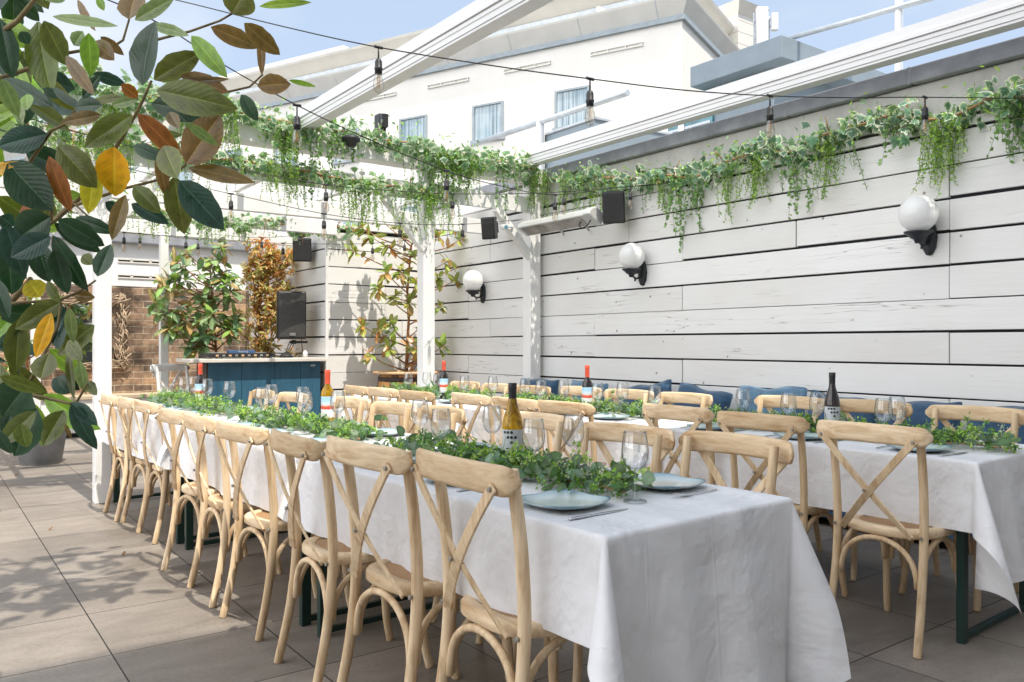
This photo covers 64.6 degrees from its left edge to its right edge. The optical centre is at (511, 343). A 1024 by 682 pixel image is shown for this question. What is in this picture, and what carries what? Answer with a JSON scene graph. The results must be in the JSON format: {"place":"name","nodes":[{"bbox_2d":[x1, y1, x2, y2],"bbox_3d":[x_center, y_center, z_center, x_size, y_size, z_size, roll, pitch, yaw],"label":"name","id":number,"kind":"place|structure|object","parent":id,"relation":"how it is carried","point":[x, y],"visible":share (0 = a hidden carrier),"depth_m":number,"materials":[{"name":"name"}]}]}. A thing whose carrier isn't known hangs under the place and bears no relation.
{"place":"outdoors","nodes":[
{"label":"outdoors","id":0,"kind":"place"},
{"bbox_2d":[108,0,650,217],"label":"string lights","id":1,"kind":"object","parent":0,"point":[297,128],"visible":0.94,"depth_m":4.52,"materials":[{"name":"black plastic"}]},
{"bbox_2d":[0,437,1023,681],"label":"terrace floor","id":2,"kind":"structure","parent":0,"point":[82,599],"depth_m":3.72,"materials":[{"name":"tile"}]},
{"bbox_2d":[18,429,66,465],"bbox_3d":[-4.905,1.040,8.432,0.530,0.420,0.530,0,0,-36],"label":"plant pot","id":3,"kind":"object","parent":2,"relation":"on","point":[38,454],"visible":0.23,"depth_m":8.28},
{"bbox_2d":[41,392,156,437],"bbox_3d":[-8.495,0.978,8.971,8.920,0.545,0.477,0,0,-36],"label":"plinth bench","id":4,"kind":"object","parent":2,"relation":"on","point":[86,399],"depth_m":10.82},
{"bbox_2d":[0,226,250,394],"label":"brick wall","id":5,"kind":"structure","parent":2,"relation":"on","point":[135,269],"depth_m":11.62,"materials":[{"name":"brick"}]},
{"bbox_2d":[56,292,131,371],"bbox_3d":[-5.803,-0.153,11.212,0.995,1.152,0.212,0,0,-39],"label":"mirror","id":6,"kind":"object","parent":5,"relation":"attached to","point":[82,311],"visible":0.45,"depth_m":11.20,"materials":[{"name":"brown glass"}]},
{"bbox_2d":[98,393,184,521],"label":"cross back chair","id":7,"kind":"object","parent":2,"relation":"on","point":[110,401],"visible":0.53,"depth_m":5.79,"materials":[{"name":"brown wood"}]},
{"bbox_2d":[115,396,184,531],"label":"cross back chair","id":8,"kind":"object","parent":2,"relation":"on","point":[127,404],"visible":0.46,"depth_m":5.57,"materials":[{"name":"brown wood"}]},
{"bbox_2d":[150,364,189,394],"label":"cross back chair","id":9,"kind":"object","parent":2,"relation":"on","point":[155,369],"visible":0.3,"depth_m":9.49,"materials":[{"name":"wood"}]},
{"bbox_2d":[131,399,222,543],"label":"cross back chair","id":10,"kind":"object","parent":2,"relation":"on","point":[146,408],"visible":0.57,"depth_m":5.13,"materials":[{"name":"brown wood"}]},
{"bbox_2d":[113,449,259,543],"bbox_3d":[-2.333,0.869,5.921,0.784,0.762,1.810,0,0,-38],"label":"trestle table","id":11,"kind":"object","parent":2,"relation":"on","point":[180,537],"visible":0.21,"depth_m":5.18,"materials":[{"name":"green metal"}]},
{"bbox_2d":[102,402,290,468],"bbox_3d":[-2.343,0.623,5.934,0.980,0.289,1.984,0,0,-38],"label":"tablecloth","id":12,"kind":"object","parent":11,"relation":"on","point":[153,439],"visible":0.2,"depth_m":5.41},
{"bbox_2d":[140,386,248,415],"bbox_3d":[-2.337,0.424,5.947,0.417,0.175,1.777,0,0,-38],"label":"table garland","id":13,"kind":"object","parent":12,"relation":"on","point":[202,404],"visible":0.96,"depth_m":5.72,"materials":[{"name":"green plant"}]},
{"bbox_2d":[146,236,246,363],"bbox_3d":[-3.878,-0.124,10.031,0.776,2.750,1.228,0,0,43],"label":"young magnolia","id":14,"kind":"object","parent":2,"relation":"on","point":[197,341],"visible":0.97,"depth_m":9.96,"materials":[{"name":"green plant"}]},
{"bbox_2d":[154,407,268,585],"bbox_3d":[-1.629,0.799,4.465,0.537,0.907,0.492,0,0,-43],"label":"cross back chair","id":15,"kind":"object","parent":2,"relation":"on","point":[171,417],"visible":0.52,"depth_m":4.41,"materials":[{"name":"brown wood"}]},
{"bbox_2d":[180,412,282,607],"bbox_3d":[-1.359,0.799,4.113,0.537,0.907,0.492,0,0,-36],"label":"cross back chair","id":16,"kind":"object","parent":2,"relation":"on","point":[202,426],"visible":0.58,"depth_m":3.93,"materials":[{"name":"brown wood"}]},
{"bbox_2d":[196,389,275,506],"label":"cross back chair","id":17,"kind":"object","parent":2,"relation":"on","point":[260,394],"visible":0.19,"depth_m":6.39,"materials":[{"name":"brown wood"}]},
{"bbox_2d":[176,357,326,416],"bbox_3d":[-3.139,0.715,9.828,1.630,1.070,0.640,0,0,-36],"label":"bar counter","id":18,"kind":"object","parent":2,"relation":"on","point":[277,375],"visible":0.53,"depth_m":9.67,"materials":[{"name":"blue wood"}]},
{"bbox_2d":[200,350,274,358],"bbox_3d":[-3.255,0.129,9.623,0.800,0.098,0.313,0,0,-39],"label":"dj controller","id":19,"kind":"object","parent":18,"relation":"on","point":[234,353],"visible":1,"depth_m":9.46,"materials":[{"name":"black plastic"}]},
{"bbox_2d":[277,291,307,353],"bbox_3d":[-2.782,-0.243,10.239,0.400,0.813,0.372,0,0,-24],"label":"loudspeaker","id":20,"kind":"object","parent":18,"relation":"on","point":[291,314],"visible":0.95,"depth_m":10.08,"materials":[{"name":"black plastic"}]},
{"bbox_2d":[233,236,301,357],"bbox_3d":[-3.193,-0.083,10.709,1.103,2.667,0.725,0,0,-36],"label":"dry shrub","id":21,"kind":"object","parent":2,"relation":"on","point":[267,267],"visible":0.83,"depth_m":10.56,"materials":[{"name":"brown plant"}]},
{"bbox_2d":[0,94,544,503],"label":"pergola","id":22,"kind":"object","parent":2,"relation":"on","point":[527,246],"visible":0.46,"depth_m":8.07,"materials":[{"name":"wood"}]},
{"bbox_2d":[53,194,359,248],"bbox_3d":[-3.261,-1.287,9.015,3.839,0.673,0.521,0,0,-42],"label":"ivy garland","id":23,"kind":"object","parent":22,"relation":"hanging from","point":[243,227],"visible":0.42,"depth_m":9.02,"materials":[{"name":"green plant"}]},
{"bbox_2d":[0,114,461,238],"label":"ivy garland","id":24,"kind":"object","parent":22,"relation":"attached to","point":[367,184],"visible":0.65,"depth_m":7.22,"materials":[{"name":"green plant"}]},
{"bbox_2d":[0,63,553,218],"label":"ivy garland","id":25,"kind":"object","parent":22,"relation":"attached to","point":[470,159],"visible":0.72,"depth_m":7.47,"materials":[{"name":"green plant"}]},
{"bbox_2d":[129,168,513,241],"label":"string lights","id":26,"kind":"object","parent":22,"relation":"hanging from","point":[230,206],"visible":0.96,"depth_m":6.40,"materials":[{"name":"black plastic"}]},
{"bbox_2d":[294,0,553,129],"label":"roof rail","id":27,"kind":"object","parent":22,"relation":"on","point":[475,21],"visible":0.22,"depth_m":5.48,"materials":[{"name":"white metal"}]},
{"bbox_2d":[176,0,1023,138],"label":"string lights","id":28,"kind":"object","parent":22,"relation":"hanging from","point":[378,68],"visible":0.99,"depth_m":3.70,"materials":[{"name":"black plastic"}]},
{"bbox_2d":[517,0,1023,165],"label":"roof rail","id":29,"kind":"object","parent":22,"relation":"on","point":[981,20],"visible":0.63,"depth_m":5.92,"materials":[{"name":"white metal"}]},
{"bbox_2d":[245,392,311,523],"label":"cross back chair","id":30,"kind":"object","parent":2,"relation":"on","point":[288,397],"visible":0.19,"depth_m":6.02,"materials":[{"name":"brown wood"}]},
{"bbox_2d":[212,420,349,640],"bbox_3d":[-1.030,0.799,3.691,0.537,0.907,0.492,0,0,-41],"label":"cross back chair","id":31,"kind":"object","parent":2,"relation":"on","point":[271,522],"visible":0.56,"depth_m":3.50,"materials":[{"name":"brown wood"}]},
{"bbox_2d":[185,478,407,626],"bbox_3d":[-1.179,0.869,4.459,0.784,0.762,1.810,0,0,-38],"label":"trestle table","id":32,"kind":"object","parent":2,"relation":"on","point":[306,617],"visible":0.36,"depth_m":3.71,"materials":[{"name":"black metal"}]},
{"bbox_2d":[156,418,448,522],"bbox_3d":[-1.179,0.623,4.459,0.971,0.289,1.952,0,0,-38],"label":"tablecloth","id":33,"kind":"object","parent":32,"relation":"on","point":[254,480],"visible":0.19,"depth_m":4.07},
{"bbox_2d":[225,403,387,440],"bbox_3d":[-1.204,0.429,4.516,0.454,0.156,1.606,0,0,-36],"label":"table garland","id":34,"kind":"object","parent":33,"relation":"on","point":[321,426],"visible":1,"depth_m":4.29,"materials":[{"name":"green plant"}]},
{"bbox_2d":[321,370,333,421],"bbox_3d":[-1.060,0.316,4.655,0.074,0.326,0.074,0,0,-36],"label":"wine bottle","id":35,"kind":"object","parent":33,"relation":"on","point":[327,406],"visible":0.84,"depth_m":4.63,"materials":[{"name":"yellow glass"}]},
{"bbox_2d":[249,224,416,418],"bbox_3d":[-2.620,-0.125,11.741,1.470,2.770,2.970,0,0,-36],"label":"plank enclosure","id":36,"kind":"object","parent":2,"relation":"on","point":[331,282],"visible":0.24,"depth_m":10.43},
{"bbox_2d":[293,238,311,261],"bbox_3d":[-2.691,-1.207,10.436,0.234,0.300,0.260,0,8,-8],"label":"wall speaker","id":37,"kind":"object","parent":36,"relation":"attached to","point":[302,253],"depth_m":10.31,"materials":[{"name":"black plastic"}]},
{"bbox_2d":[265,428,433,681],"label":"cross back chair","id":38,"kind":"object","parent":2,"relation":"on","point":[332,552],"visible":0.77,"depth_m":2.96,"materials":[{"name":"brown wood"}]},
{"bbox_2d":[334,396,370,422],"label":"cross back chair","id":39,"kind":"object","parent":2,"relation":"on","point":[361,404],"visible":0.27,"depth_m":5.25,"materials":[{"name":"brown wood"}]},
{"bbox_2d":[317,562,432,637],"bbox_3d":[-0.025,0.869,2.996,0.784,0.762,1.810,0,0,-38],"label":"trestle table","id":40,"kind":"object","parent":2,"relation":"on","point":[366,620],"visible":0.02,"depth_m":3.47,"materials":[{"name":"green metal"}]},
{"bbox_2d":[277,442,850,681],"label":"tablecloth","id":41,"kind":"object","parent":40,"relation":"on","point":[724,584],"visible":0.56,"depth_m":2.29,"materials":[{"name":"fabric"}]},
{"bbox_2d":[502,383,522,462],"bbox_3d":[0.002,0.316,3.114,0.080,0.326,0.080,0,0,-36],"label":"wine bottle","id":42,"kind":"object","parent":41,"relation":"on","point":[512,427],"visible":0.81,"depth_m":3.09,"materials":[{"name":"yellow glass"}]},
{"bbox_2d":[373,426,655,497],"bbox_3d":[-0.062,0.413,3.007,0.452,0.160,1.425,0,0,-36],"label":"table garland","id":43,"kind":"object","parent":41,"relation":"on","point":[562,473],"visible":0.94,"depth_m":2.77,"materials":[{"name":"green plant"}]},
{"bbox_2d":[522,489,610,509],"bbox_3d":[0.153,0.466,2.389,0.236,0.024,0.236,0,0,-42],"label":"dinner plate","id":44,"kind":"object","parent":41,"relation":"on","point":[564,499],"visible":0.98,"depth_m":2.42,"materials":[{"name":"blue ceramic"}]},
{"bbox_2d":[633,473,705,489],"bbox_3d":[0.507,0.466,2.704,0.236,0.024,0.236,0,0,-40],"label":"dinner plate","id":45,"kind":"object","parent":41,"relation":"on","point":[665,481],"visible":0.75,"depth_m":2.73,"materials":[{"name":"blue ceramic"}]},
{"bbox_2d":[337,401,417,577],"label":"cross back chair","id":46,"kind":"object","parent":2,"relation":"on","point":[383,408],"visible":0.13,"depth_m":4.79,"materials":[{"name":"brown wood"}]},
{"bbox_2d":[366,387,402,427],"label":"cross back chair","id":47,"kind":"object","parent":2,"relation":"on","point":[388,393],"visible":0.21,"depth_m":6.62,"materials":[{"name":"brown wood"}]},
{"bbox_2d":[372,370,439,388],"bbox_3d":[-1.342,0.801,10.278,0.850,0.898,0.850,0,0,-36],"label":"barrel planter","id":48,"kind":"object","parent":2,"relation":"on","point":[386,378],"visible":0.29,"depth_m":9.96,"materials":[{"name":"brown wood"}]},
{"bbox_2d":[342,223,465,371],"bbox_3d":[-1.236,-0.627,10.065,1.711,2.076,0.574,0,0,-10],"label":"barrel magnolia","id":49,"kind":"object","parent":48,"relation":"on","point":[382,324],"visible":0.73,"depth_m":10.03,"materials":[{"name":"green plant"}]},
{"bbox_2d":[349,405,467,595],"bbox_3d":[-0.561,0.799,4.299,0.537,0.907,0.492,0,0,-34],"label":"cross back chair","id":50,"kind":"object","parent":2,"relation":"on","point":[457,415],"visible":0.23,"depth_m":4.48,"materials":[{"name":"brown wood"}]},
{"bbox_2d":[397,390,438,436],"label":"cross back chair","id":51,"kind":"object","parent":2,"relation":"on","point":[408,395],"visible":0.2,"depth_m":6.19,"materials":[{"name":"brown wood"}]},
{"bbox_2d":[321,435,514,681],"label":"cross back chair","id":52,"kind":"object","parent":2,"relation":"on","point":[384,577],"visible":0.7,"depth_m":2.54,"materials":[{"name":"brown wood"}]},
{"bbox_2d":[449,392,494,444],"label":"cross back chair","id":53,"kind":"object","parent":2,"relation":"on","point":[477,400],"visible":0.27,"depth_m":5.53,"materials":[{"name":"brown wood"}]},
{"bbox_2d":[410,448,568,681],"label":"cross back chair","id":54,"kind":"object","parent":2,"relation":"on","point":[489,481],"visible":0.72,"depth_m":2.19,"materials":[{"name":"brown wood"}]},
{"bbox_2d":[431,411,574,643],"bbox_3d":[-0.051,0.791,3.663,0.548,0.925,0.501,0,0,-39],"label":"cross back chair","id":55,"kind":"object","parent":2,"relation":"on","point":[556,423],"visible":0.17,"depth_m":3.72,"materials":[{"name":"brown wood"}]},
{"bbox_2d":[490,396,543,455],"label":"cross back chair","id":56,"kind":"object","parent":2,"relation":"on","point":[528,405],"visible":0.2,"depth_m":5.09,"materials":[{"name":"brown wood"}]},
{"bbox_2d":[535,400,596,461],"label":"cross back chair","id":57,"kind":"object","parent":2,"relation":"on","point":[578,409],"visible":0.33,"depth_m":4.80,"materials":[{"name":"brown wood"}]},
{"bbox_2d":[512,422,674,681],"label":"cross back chair","id":58,"kind":"object","parent":2,"relation":"on","point":[661,441],"visible":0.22,"depth_m":3.25,"materials":[{"name":"brown wood"}]},
{"bbox_2d":[603,389,653,403],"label":"cross back chair","id":59,"kind":"object","parent":2,"relation":"on","point":[645,396],"visible":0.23,"depth_m":6.11,"materials":[{"name":"brown wood"}]},
{"bbox_2d":[642,403,715,484],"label":"cross back chair","id":60,"kind":"object","parent":2,"relation":"on","point":[697,416],"visible":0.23,"depth_m":4.28,"materials":[{"name":"brown wood"}]},
{"bbox_2d":[657,392,712,408],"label":"cross back chair","id":61,"kind":"object","parent":2,"relation":"on","point":[700,399],"visible":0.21,"depth_m":5.71,"materials":[{"name":"brown wood"}]},
{"bbox_2d":[435,36,1023,431],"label":"plank wall","id":62,"kind":"structure","parent":2,"relation":"on","point":[853,287],"depth_m":6.37,"materials":[{"name":"wood"}]},
{"bbox_2d":[24,119,679,211],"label":"string lights","id":63,"kind":"object","parent":62,"relation":"hanging from","point":[452,202],"visible":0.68,"depth_m":6.16,"materials":[{"name":"black plastic"}]},
{"bbox_2d":[463,270,485,302],"bbox_3d":[-0.461,-0.683,9.772,0.274,0.396,0.248,0,0,-36],"label":"globe lamp","id":64,"kind":"object","parent":62,"relation":"attached to","point":[472,281],"visible":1,"depth_m":9.70,"materials":[{"name":"glass"}]},
{"bbox_2d":[481,217,498,239],"bbox_3d":[-0.232,-1.319,9.262,0.165,0.250,0.240,0,10,24],"label":"wall speaker","id":65,"kind":"object","parent":62,"relation":"attached to","point":[490,230],"depth_m":9.16,"materials":[{"name":"black plastic"}]},
{"bbox_2d":[517,206,602,235],"bbox_3d":[0.559,-1.202,8.248,0.412,0.204,1.162,0,0,-36],"label":"patio heater","id":66,"kind":"object","parent":62,"relation":"attached to","point":[581,218],"visible":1,"depth_m":8.05,"materials":[{"name":"metal"}]},
{"bbox_2d":[602,190,625,223],"bbox_3d":[0.990,-1.309,7.763,0.215,0.300,0.260,0,14,16],"label":"wall speaker","id":67,"kind":"object","parent":62,"relation":"attached to","point":[613,205],"depth_m":7.64,"materials":[{"name":"black plastic"}]},
{"bbox_2d":[618,243,646,285],"bbox_3d":[1.131,-0.743,7.603,0.274,0.396,0.248,0,0,-36],"label":"globe lamp","id":68,"kind":"object","parent":62,"relation":"attached to","point":[631,257],"visible":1,"depth_m":7.53,"materials":[{"name":"glass"}]},
{"bbox_2d":[548,65,1023,251],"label":"ivy garland","id":69,"kind":"object","parent":62,"relation":"attached to","point":[882,122],"visible":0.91,"depth_m":6.09,"materials":[{"name":"green plant"}]},
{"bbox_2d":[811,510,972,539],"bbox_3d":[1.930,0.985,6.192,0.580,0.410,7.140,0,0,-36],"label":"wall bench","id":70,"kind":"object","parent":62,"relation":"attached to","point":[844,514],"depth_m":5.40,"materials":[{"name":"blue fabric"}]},
{"bbox_2d":[520,378,558,399],"bbox_3d":[0.270,0.593,8.572,0.172,0.443,0.592,13,-8,-40],"label":"cushion","id":71,"kind":"object","parent":70,"relation":"on","point":[553,385],"visible":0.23,"depth_m":8.46,"materials":[{"name":"blue fabric"}]},
{"bbox_2d":[623,379,671,407],"bbox_3d":[1.220,0.580,7.346,0.173,0.454,0.592,15,-17,-35],"label":"cushion","id":72,"kind":"object","parent":70,"relation":"on","point":[662,386],"visible":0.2,"depth_m":7.21,"materials":[{"name":"blue fabric"}]},
{"bbox_2d":[674,382,732,410],"bbox_3d":[1.572,0.583,6.798,0.173,0.445,0.592,16,-1,-35],"label":"cushion","id":73,"kind":"object","parent":70,"relation":"on","point":[723,399],"visible":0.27,"depth_m":6.66,"materials":[{"name":"blue fabric"}]},
{"bbox_2d":[739,385,806,417],"bbox_3d":[1.997,0.549,6.255,0.175,0.449,0.592,13,-10,-39],"label":"cushion","id":74,"kind":"object","parent":70,"relation":"on","point":[746,399],"visible":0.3,"depth_m":6.25,"materials":[{"name":"teal fabric"}]},
{"bbox_2d":[807,390,875,423],"bbox_3d":[2.356,0.590,5.798,0.174,0.454,0.592,17,-5,-36],"label":"cushion","id":75,"kind":"object","parent":70,"relation":"on","point":[870,417],"visible":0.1,"depth_m":5.72,"materials":[{"name":"blue fabric"}]},
{"bbox_2d":[875,401,962,433],"bbox_3d":[2.655,0.597,5.323,0.173,0.446,0.592,10,-8,-33],"label":"cushion","id":76,"kind":"object","parent":70,"relation":"on","point":[919,416],"visible":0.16,"depth_m":5.25,"materials":[{"name":"blue fabric"}]},
{"bbox_2d":[966,406,1023,443],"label":"cushion","id":77,"kind":"object","parent":70,"relation":"on","point":[994,425],"visible":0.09,"depth_m":4.88,"materials":[{"name":"blue fabric"}]},
{"bbox_2d":[898,195,938,255],"bbox_3d":[2.729,-0.793,5.427,0.274,0.396,0.248,0,0,-36],"label":"globe lamp","id":78,"kind":"object","parent":62,"relation":"attached to","point":[918,215],"visible":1,"depth_m":5.36,"materials":[{"name":"glass"}]},
{"bbox_2d":[678,430,793,494],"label":"cross back chair","id":79,"kind":"object","parent":2,"relation":"on","point":[778,454],"visible":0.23,"depth_m":2.94,"materials":[{"name":"brown wood"}]},
{"bbox_2d":[717,411,848,596],"bbox_3d":[1.345,0.791,3.986,0.548,0.925,0.501,0,0,-39],"label":"cross back chair","id":80,"kind":"object","parent":2,"relation":"on","point":[789,426],"visible":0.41,"depth_m":3.80,"materials":[{"name":"brown wood"}]},
{"bbox_2d":[754,395,824,550],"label":"cross back chair","id":81,"kind":"object","parent":2,"relation":"on","point":[770,402],"visible":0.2,"depth_m":5.03,"materials":[{"name":"brown wood"}]},
{"bbox_2d":[799,399,912,580],"bbox_3d":[1.899,0.791,4.557,0.548,0.925,0.501,0,0,-36],"label":"cross back chair","id":82,"kind":"object","parent":2,"relation":"on","point":[900,410],"visible":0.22,"depth_m":4.62,"materials":[{"name":"brown wood"}]},
{"bbox_2d":[816,420,968,658],"bbox_3d":[1.663,0.791,3.502,0.548,0.925,0.501,0,0,-37],"label":"cross back chair","id":83,"kind":"object","parent":2,"relation":"on","point":[831,432],"visible":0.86,"depth_m":3.35,"materials":[{"name":"brown wood"}]},
{"bbox_2d":[898,405,1023,611],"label":"cross back chair","id":84,"kind":"object","parent":2,"relation":"on","point":[1013,417],"visible":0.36,"depth_m":4.17,"materials":[{"name":"brown wood"}]},
{"bbox_2d":[956,531,1023,644],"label":"trestle table","id":85,"kind":"object","parent":2,"relation":"on","point":[964,633],"visible":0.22,"depth_m":3.37,"materials":[{"name":"black metal"}]},
{"bbox_2d":[623,422,1023,611],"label":"tablecloth","id":86,"kind":"object","parent":85,"relation":"on","point":[978,492],"visible":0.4,"depth_m":3.46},
{"bbox_2d":[824,372,839,420],"bbox_3d":[1.671,0.316,4.228,0.080,0.326,0.080,0,0,-36],"label":"wine bottle","id":87,"kind":"object","parent":86,"relation":"on","point":[832,405],"visible":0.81,"depth_m":4.20,"materials":[{"name":"black glass"}]},
{"bbox_2d":[693,404,1022,452],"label":"table garland","id":88,"kind":"object","parent":86,"relation":"on","point":[971,436],"visible":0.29,"depth_m":3.70,"materials":[{"name":"green plant"}]},
{"bbox_3d":[-1.834,0.990,1.569,0.560,0.520,0.560,0,0,-36],"label":"tree planter","id":89,"kind":"object","parent":2,"relation":"on","visible":0},
{"bbox_2d":[0,0,315,455],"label":"magnolia tree","id":90,"kind":"object","parent":89,"relation":"in","point":[33,80],"visible":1,"depth_m":1.65,"materials":[{"name":"green plant"}]},
{"bbox_3d":[0.499,0.869,5.665,0.784,0.762,1.810,0,0,-38],"label":"trestle table","id":91,"kind":"object","parent":2,"relation":"on","visible":0},
{"bbox_2d":[455,406,685,471],"bbox_3d":[0.499,0.623,5.665,0.971,0.289,1.952,0,0,-38],"label":"tablecloth","id":92,"kind":"object","parent":91,"relation":"on","point":[479,432],"visible":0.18,"depth_m":5.19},
{"bbox_2d":[500,389,657,418],"bbox_3d":[0.477,0.412,5.713,0.470,0.197,1.616,0,0,-36],"label":"table garland","id":93,"kind":"object","parent":92,"relation":"on","point":[601,406],"visible":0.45,"depth_m":5.46,"materials":[{"name":"green plant"}]},
{"bbox_3d":[-0.621,0.869,7.085,0.784,0.762,1.810,0,0,-38],"label":"trestle table","id":94,"kind":"object","parent":2,"relation":"on","visible":0},
{"bbox_2d":[341,394,473,439],"bbox_3d":[-0.631,0.623,7.097,0.980,0.289,1.984,0,0,-38],"label":"tablecloth","id":95,"kind":"object","parent":94,"relation":"on","point":[393,419],"visible":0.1,"depth_m":6.66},
{"bbox_2d":[382,380,495,398],"bbox_3d":[-0.651,0.406,7.151,0.414,0.174,1.640,0,0,-36],"label":"table garland","id":96,"kind":"object","parent":95,"relation":"on","point":[435,390],"visible":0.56,"depth_m":6.95,"materials":[{"name":"green plant"}]},
{"bbox_2d":[0,0,1023,123],"label":"sky","id":97,"kind":"structure","parent":0,"point":[360,21],"materials":[{"name":"blue"}]},
{"label":"ground","id":98,"kind":"structure","parent":0,"visible":0},
{"bbox_2d":[0,0,739,294],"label":"white building","id":99,"kind":"structure","parent":98,"relation":"on","point":[665,43],"depth_m":25.21,"materials":[{"name":"paint"}]},
{"bbox_2d":[399,114,426,150],"bbox_3d":[-3.336,-7.005,27.201,1.260,1.210,0.090,0,0,31],"label":"window","id":100,"kind":"structure","parent":99,"relation":"in","point":[410,122],"depth_m":27.23,"materials":[{"name":"blue glass"}]},
{"bbox_2d":[470,100,504,142],"bbox_3d":[-0.777,-7.005,25.673,1.260,1.210,0.090,0,0,31],"label":"window","id":101,"kind":"structure","parent":99,"relation":"in","point":[487,118],"depth_m":25.72,"materials":[{"name":"white glass"}]},
{"bbox_2d":[552,85,589,129],"bbox_3d":[1.783,-7.005,24.143,1.260,1.210,0.090,0,0,31],"label":"window","id":102,"kind":"structure","parent":99,"relation":"in","point":[565,99],"depth_m":24.21,"materials":[{"name":"white glass"}]},
{"bbox_2d":[718,0,769,48],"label":"roof tower","id":103,"kind":"structure","parent":99,"relation":"on","point":[738,14],"depth_m":26.70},
{"bbox_2d":[753,7,767,44],"bbox_3d":[7.691,-9.114,25.047,0.409,2.512,0.255,0,0,0],"label":"phone antenna","id":104,"kind":"object","parent":103,"relation":"attached to","point":[761,21],"visible":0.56,"depth_m":24.92,"materials":[{"name":"white metal"}]},
{"bbox_3d":[7.011,-0.100,9.798,11.100,2.700,19.500,0,0,-36],"label":"flat roof building","id":105,"kind":"object","parent":98,"relation":"on","visible":0},
{"bbox_2d":[470,89,629,169],"bbox_3d":[0.463,-2.625,12.906,0.160,2.351,3.941,0,0,-36],"label":"pipe rail","id":106,"kind":"object","parent":105,"relation":"on","point":[540,121],"visible":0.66,"depth_m":12.86,"materials":[{"name":"grey metal"}]},
{"bbox_2d":[545,116,671,167],"bbox_3d":[1.730,-2.405,13.191,2.260,1.910,1.380,0,0,-36],"label":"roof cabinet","id":107,"kind":"object","parent":105,"relation":"on","point":[572,128],"visible":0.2,"depth_m":12.41,"materials":[{"name":"grey metal"}]},
{"bbox_2d":[668,35,885,132],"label":"grey roof house","id":108,"kind":"structure","parent":105,"relation":"on","point":[767,55],"depth_m":14.82,"materials":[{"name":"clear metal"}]},
{"bbox_2d":[787,0,932,71],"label":"pipe rail","id":109,"kind":"object","parent":105,"relation":"on","point":[899,6],"visible":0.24,"depth_m":13.00,"materials":[{"name":"grey metal"}]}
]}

